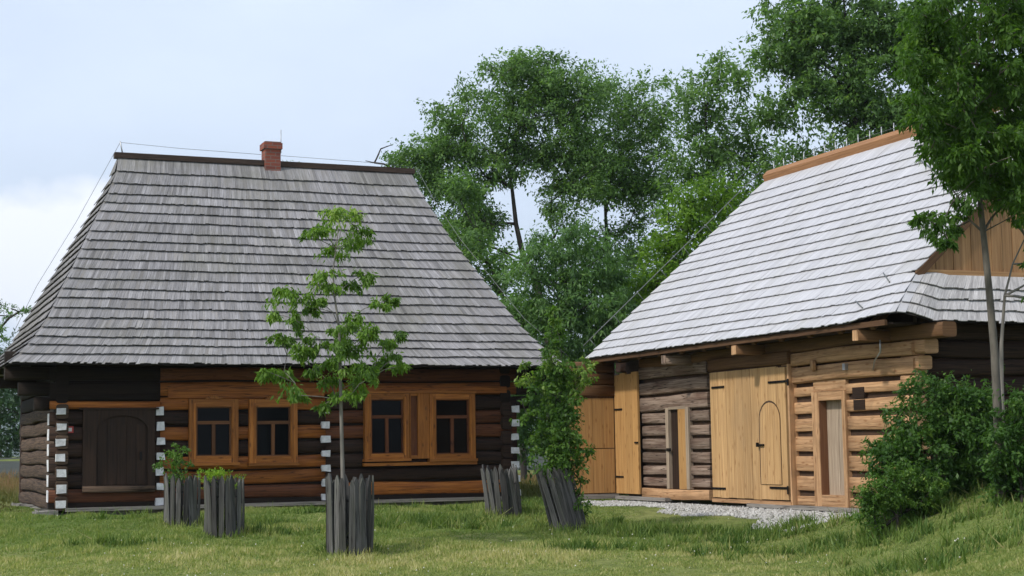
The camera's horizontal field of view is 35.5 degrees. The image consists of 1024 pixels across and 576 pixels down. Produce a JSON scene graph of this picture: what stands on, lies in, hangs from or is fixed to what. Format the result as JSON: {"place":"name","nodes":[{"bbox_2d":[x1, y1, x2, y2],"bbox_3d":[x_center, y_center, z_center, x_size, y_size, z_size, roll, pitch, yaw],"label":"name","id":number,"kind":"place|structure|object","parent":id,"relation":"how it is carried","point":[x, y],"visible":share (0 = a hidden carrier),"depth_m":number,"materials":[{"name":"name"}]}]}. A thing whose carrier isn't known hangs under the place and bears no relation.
{"place":"outdoors","nodes":[
{"label":"outdoors","id":0,"kind":"place"},
{"bbox_2d":[0,450,546,477],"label":"path","id":1,"kind":"structure","parent":0,"point":[8,466],"depth_m":59.30,"materials":[{"name":"grey gravel"}]},
{"bbox_2d":[0,337,586,456],"bbox_3d":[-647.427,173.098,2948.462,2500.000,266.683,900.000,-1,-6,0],"label":"hill","id":2,"kind":"structure","parent":0,"point":[19,422],"depth_m":2608.02,"materials":[{"name":"green plant"}]},
{"bbox_2d":[0,468,628,511],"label":"meadow","id":3,"kind":"structure","parent":0,"point":[9,490],"depth_m":36.43,"materials":[{"name":"green plant"}]},
{"bbox_2d":[0,0,1017,349],"label":"sky","id":4,"kind":"structure","parent":0,"point":[337,80],"materials":[{"name":"white"}]},
{"bbox_2d":[0,449,1023,575],"bbox_3d":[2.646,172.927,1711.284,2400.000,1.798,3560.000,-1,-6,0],"label":"ground","id":5,"kind":"structure","parent":0,"point":[647,511],"depth_m":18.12,"materials":[{"name":"green plant"}]},
{"bbox_2d":[0,354,19,457],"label":"tree","id":6,"kind":"object","parent":5,"relation":"on","point":[6,418],"visible":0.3,"depth_m":65.40,"materials":[{"name":"green plant"}]},
{"bbox_2d":[0,327,19,455],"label":"tree","id":7,"kind":"object","parent":5,"relation":"on","point":[1,350],"visible":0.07,"depth_m":89.61,"materials":[{"name":"green plant"}]},
{"bbox_2d":[0,299,31,342],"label":"tree","id":8,"kind":"object","parent":5,"relation":"on","point":[11,315],"visible":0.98,"depth_m":39.89,"materials":[{"name":"green plant"}]},
{"bbox_2d":[152,442,194,519],"bbox_3d":[-4.967,2.874,23.400,0.665,1.248,0.543,-3,-6,22],"label":"leafy shrub","id":9,"kind":"object","parent":5,"relation":"on","point":[175,457],"visible":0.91,"depth_m":23.37,"materials":[{"name":"green plant"}]},
{"bbox_2d":[163,473,200,526],"bbox_3d":[-4.830,3.113,23.386,0.546,0.826,0.537,-1,-6,0],"label":"tree guard","id":10,"kind":"object","parent":5,"relation":"on","point":[172,505],"visible":0.85,"depth_m":23.18,"materials":[{"name":"grey wood"}]},
{"bbox_2d":[196,466,245,489],"bbox_3d":[-3.980,2.894,21.736,0.733,0.963,0.494,-1,-6,0],"label":"weed clump","id":11,"kind":"object","parent":5,"relation":"on","point":[218,473],"visible":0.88,"depth_m":21.76,"materials":[{"name":"green plant"}]},
{"bbox_2d":[203,475,244,537],"bbox_3d":[-3.918,2.974,21.747,0.563,0.863,0.577,-1,-6,0],"label":"tree guard","id":12,"kind":"object","parent":5,"relation":"on","point":[224,506],"visible":0.92,"depth_m":21.54,"materials":[{"name":"grey wood"}]},
{"bbox_2d":[0,141,567,514],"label":"log cottage","id":13,"kind":"structure","parent":5,"relation":"on","point":[136,348],"depth_m":28.71,"materials":[{"name":"wood"}]},
{"bbox_2d":[79,408,158,492],"bbox_3d":[-6.635,2.732,26.960,1.314,1.425,0.149,1,-6,-22],"label":"door","id":14,"kind":"structure","parent":13,"relation":"in","point":[118,444],"depth_m":26.96,"materials":[{"name":"brown wood"}]},
{"bbox_2d":[187,395,239,465],"bbox_3d":[-5.137,2.453,27.566,0.888,1.201,0.150,1,-6,-22],"label":"window","id":15,"kind":"structure","parent":13,"relation":"in","point":[212,420],"depth_m":27.58,"materials":[{"name":"brown wood"}]},
{"bbox_2d":[247,395,298,465],"bbox_3d":[-4.170,2.489,27.963,0.894,1.217,0.150,1,-6,-22],"label":"window","id":16,"kind":"structure","parent":13,"relation":"in","point":[272,425],"depth_m":27.97,"materials":[{"name":"brown wood"}]},
{"bbox_2d":[362,394,411,461],"bbox_3d":[-2.250,2.505,28.757,0.874,1.212,0.150,1,-6,-22],"label":"window","id":17,"kind":"structure","parent":13,"relation":"in","point":[385,416],"depth_m":28.78,"materials":[{"name":"brown wood"}]},
{"bbox_2d":[427,394,477,461],"bbox_3d":[-1.088,2.547,29.235,0.928,1.232,0.150,1,-6,-22],"label":"window","id":18,"kind":"structure","parent":13,"relation":"in","point":[452,422],"depth_m":29.26,"materials":[{"name":"brown wood"}]},
{"bbox_2d":[254,205,413,482],"bbox_3d":[-2.194,1.133,19.594,1.877,4.304,1.380,-2,-6,11],"label":"young tree","id":19,"kind":"object","parent":5,"relation":"on","point":[341,345],"visible":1,"depth_m":19.50,"materials":[{"name":"green plant"}]},
{"bbox_2d":[325,473,373,555],"bbox_3d":[-1.970,2.758,19.422,0.594,1.028,0.610,-1,-6,0],"label":"tree guard","id":20,"kind":"object","parent":5,"relation":"on","point":[350,508],"visible":0.88,"depth_m":19.20,"materials":[{"name":"grey wood"}]},
{"bbox_2d":[367,145,395,166],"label":"bare tree","id":21,"kind":"object","parent":5,"relation":"on","point":[374,162],"visible":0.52,"depth_m":57.71,"materials":[{"name":"plant"}]},
{"bbox_2d":[267,500,565,547],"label":"grass stalks","id":22,"kind":"object","parent":5,"relation":"on","point":[348,532],"depth_m":21.51,"materials":[{"name":"green plant"}]},
{"bbox_2d":[433,163,547,481],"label":"tree","id":23,"kind":"object","parent":5,"relation":"on","point":[470,190],"visible":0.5,"depth_m":43.11,"materials":[{"name":"green plant"}]},
{"bbox_2d":[481,464,521,516],"bbox_3d":[-0.151,3.050,23.879,0.628,0.843,0.550,-1,-6,0],"label":"tree guard","id":24,"kind":"object","parent":5,"relation":"on","point":[510,489],"visible":0.93,"depth_m":23.68,"materials":[{"name":"grey wood"}]},
{"bbox_2d":[379,45,639,461],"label":"tree","id":25,"kind":"object","parent":5,"relation":"on","point":[540,92],"visible":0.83,"depth_m":46.21,"materials":[{"name":"green plant"}]},
{"bbox_2d":[509,305,598,518],"bbox_3d":[0.584,1.764,21.776,1.254,3.104,0.991,-1,-6,0],"label":"leafy shrub","id":26,"kind":"object","parent":5,"relation":"on","point":[564,440],"visible":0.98,"depth_m":21.63,"materials":[{"name":"green plant"}]},
{"bbox_2d":[534,464,585,530],"bbox_3d":[0.667,2.847,21.631,0.744,0.950,0.528,-1,-6,0],"label":"tree guard","id":27,"kind":"object","parent":5,"relation":"on","point":[561,502],"visible":0.78,"depth_m":21.42,"materials":[{"name":"grey wood"}]},
{"bbox_2d":[492,211,650,483],"bbox_3d":[1.272,1.459,35.971,3.996,6.332,2.881,-2,-6,12],"label":"tree","id":28,"kind":"object","parent":5,"relation":"on","point":[574,302],"visible":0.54,"depth_m":35.82,"materials":[{"name":"green plant"}]},
{"bbox_2d":[517,217,723,465],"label":"tree","id":29,"kind":"object","parent":5,"relation":"on","point":[665,231],"visible":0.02,"depth_m":51.91,"materials":[{"name":"green plant"}]},
{"bbox_2d":[553,61,693,374],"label":"tree","id":30,"kind":"object","parent":5,"relation":"on","point":[637,182],"visible":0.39,"depth_m":48.30,"materials":[{"name":"green plant"}]},
{"bbox_2d":[611,162,754,311],"bbox_3d":[4.034,0.926,37.183,3.742,7.658,2.337,2,-6,-23],"label":"tree","id":31,"kind":"object","parent":5,"relation":"on","point":[673,243],"visible":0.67,"depth_m":37.12,"materials":[{"name":"green plant"}]},
{"bbox_2d":[642,41,792,239],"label":"tree","id":32,"kind":"object","parent":5,"relation":"on","point":[709,149],"visible":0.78,"depth_m":44.44,"materials":[{"name":"green plant"}]},
{"bbox_2d":[566,107,1023,512],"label":"log barn","id":33,"kind":"structure","parent":5,"relation":"on","point":[776,337],"depth_m":24.29,"materials":[{"name":"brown wood"}]},
{"bbox_2d":[570,398,614,492],"bbox_3d":[1.442,2.826,28.683,0.854,1.690,0.040,1,-6,-22],"label":"side plank door","id":34,"kind":"structure","parent":33,"relation":"in","point":[598,427],"depth_m":28.71,"materials":[{"name":"brown wood"}]},
{"bbox_2d":[614,371,641,493],"bbox_3d":[2.044,2.576,28.435,0.060,2.140,0.914,1,-6,-22],"label":"plank door","id":35,"kind":"structure","parent":33,"relation":"in","point":[626,398],"depth_m":28.38,"materials":[{"name":"brown wood"}]},
{"bbox_2d":[665,406,693,489],"bbox_3d":[2.791,2.666,26.746,0.105,1.379,0.798,1,-6,-22],"label":"narrow door","id":36,"kind":"structure","parent":33,"relation":"in","point":[677,422],"depth_m":26.74,"materials":[{"name":"brown wood"}]},
{"bbox_2d":[811,379,852,507],"bbox_3d":[4.570,2.192,22.629,0.195,1.785,0.835,1,-6,-22],"label":"entrance door","id":37,"kind":"structure","parent":33,"relation":"in","point":[831,454],"depth_m":22.73,"materials":[{"name":"brown wood"}]},
{"bbox_2d":[726,0,1005,170],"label":"tree","id":38,"kind":"object","parent":5,"relation":"on","point":[841,96],"visible":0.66,"depth_m":41.31,"materials":[{"name":"green plant"}]},
{"bbox_2d":[846,457,949,537],"bbox_3d":[4.434,2.403,18.316,1.276,0.926,1.081,-1,-6,0],"label":"bush","id":39,"kind":"object","parent":5,"relation":"on","point":[870,501],"visible":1,"depth_m":18.11,"materials":[{"name":"green plant"}]},
{"bbox_2d":[852,364,1018,530],"bbox_3d":[5.163,1.923,18.908,2.278,2.073,1.645,-1,-6,0],"label":"bush","id":40,"kind":"object","parent":5,"relation":"on","point":[954,420],"visible":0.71,"depth_m":18.64,"materials":[{"name":"green plant"}]},
{"bbox_2d":[884,0,1023,503],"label":"tree","id":41,"kind":"object","parent":5,"relation":"on","point":[957,127],"visible":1,"depth_m":17.12,"materials":[{"name":"green plant"}]},
{"bbox_2d":[971,379,1023,506],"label":"bush","id":42,"kind":"object","parent":5,"relation":"on","point":[1009,468],"visible":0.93,"depth_m":17.18,"materials":[{"name":"green plant"}]},
{"bbox_2d":[999,208,1023,422],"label":"sapling","id":43,"kind":"object","parent":5,"relation":"on","point":[1001,360],"visible":0.64,"depth_m":18.12,"materials":[{"name":"grey plant"}]},
{"bbox_2d":[57,510,1010,575],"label":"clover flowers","id":44,"kind":"object","parent":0,"point":[545,551],"visible":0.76,"depth_m":18.05,"materials":[{"name":"white plant"}]},
{"bbox_2d":[581,499,854,531],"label":"gravel","id":45,"kind":"structure","parent":0,"point":[762,514],"depth_m":23.46,"materials":[{"name":"grey gravel"}]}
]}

